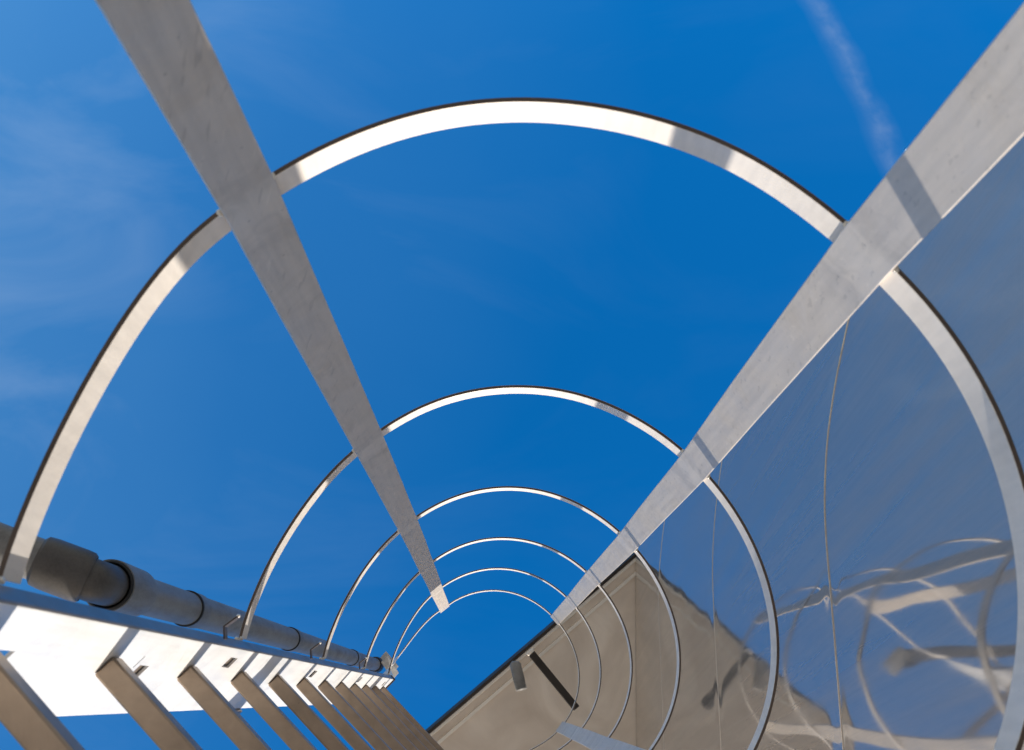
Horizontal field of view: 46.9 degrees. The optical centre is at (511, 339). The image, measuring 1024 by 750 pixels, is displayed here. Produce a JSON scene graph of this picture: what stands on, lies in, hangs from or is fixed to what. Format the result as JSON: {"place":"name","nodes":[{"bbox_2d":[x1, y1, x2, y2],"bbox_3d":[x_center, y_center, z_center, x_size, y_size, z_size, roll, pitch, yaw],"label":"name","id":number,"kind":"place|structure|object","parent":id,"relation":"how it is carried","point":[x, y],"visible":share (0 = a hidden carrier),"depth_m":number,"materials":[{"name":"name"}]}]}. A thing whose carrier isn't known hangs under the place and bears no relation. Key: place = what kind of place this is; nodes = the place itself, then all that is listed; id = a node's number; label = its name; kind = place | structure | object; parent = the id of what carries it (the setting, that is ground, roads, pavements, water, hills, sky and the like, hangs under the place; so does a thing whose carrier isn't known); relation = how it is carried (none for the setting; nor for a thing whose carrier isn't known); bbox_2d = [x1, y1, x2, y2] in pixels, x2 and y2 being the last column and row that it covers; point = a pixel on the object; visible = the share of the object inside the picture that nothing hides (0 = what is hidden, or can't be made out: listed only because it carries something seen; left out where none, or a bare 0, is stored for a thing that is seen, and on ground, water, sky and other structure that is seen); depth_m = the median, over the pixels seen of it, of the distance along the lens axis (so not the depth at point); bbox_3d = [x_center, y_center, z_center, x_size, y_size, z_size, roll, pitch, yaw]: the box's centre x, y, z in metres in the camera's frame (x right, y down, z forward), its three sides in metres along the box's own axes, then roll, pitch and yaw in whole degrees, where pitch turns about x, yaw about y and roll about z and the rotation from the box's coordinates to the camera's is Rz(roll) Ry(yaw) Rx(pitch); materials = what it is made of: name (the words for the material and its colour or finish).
{"place":"outdoors","nodes":[
{"label":"outdoors","id":0,"kind":"place"},
{"bbox_2d":[0,0,1023,749],"bbox_3d":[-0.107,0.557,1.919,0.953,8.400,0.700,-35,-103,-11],"label":"caged ladder","id":1,"kind":"object","parent":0,"point":[70,658],"visible":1,"depth_m":0.94,"materials":[{"name":"metal"}]},
{"bbox_2d":[0,522,398,677],"bbox_3d":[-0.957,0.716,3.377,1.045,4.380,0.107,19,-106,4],"label":"drain pipe","id":2,"kind":"object","parent":1,"relation":"attached to","point":[62,569],"visible":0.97,"depth_m":1.61,"materials":[{"name":"grey plastic"}]},
{"bbox_2d":[0,0,1023,749],"label":"sky","id":3,"kind":"structure","parent":0,"point":[638,276],"materials":[{"name":"blue"}]},
{"bbox_2d":[635,136,1023,749],"bbox_3d":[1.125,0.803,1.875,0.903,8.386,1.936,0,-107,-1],"label":"clad wall","id":4,"kind":"structure","parent":0,"point":[853,475],"depth_m":2.21,"materials":[{"name":"silver metal"}]},
{"bbox_2d":[426,552,635,749],"bbox_3d":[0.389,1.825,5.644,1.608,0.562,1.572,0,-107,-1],"label":"roof overhang","id":5,"kind":"object","parent":4,"relation":"attached to","point":[523,697],"visible":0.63,"depth_m":5.64,"materials":[{"name":"metal"}]}
]}

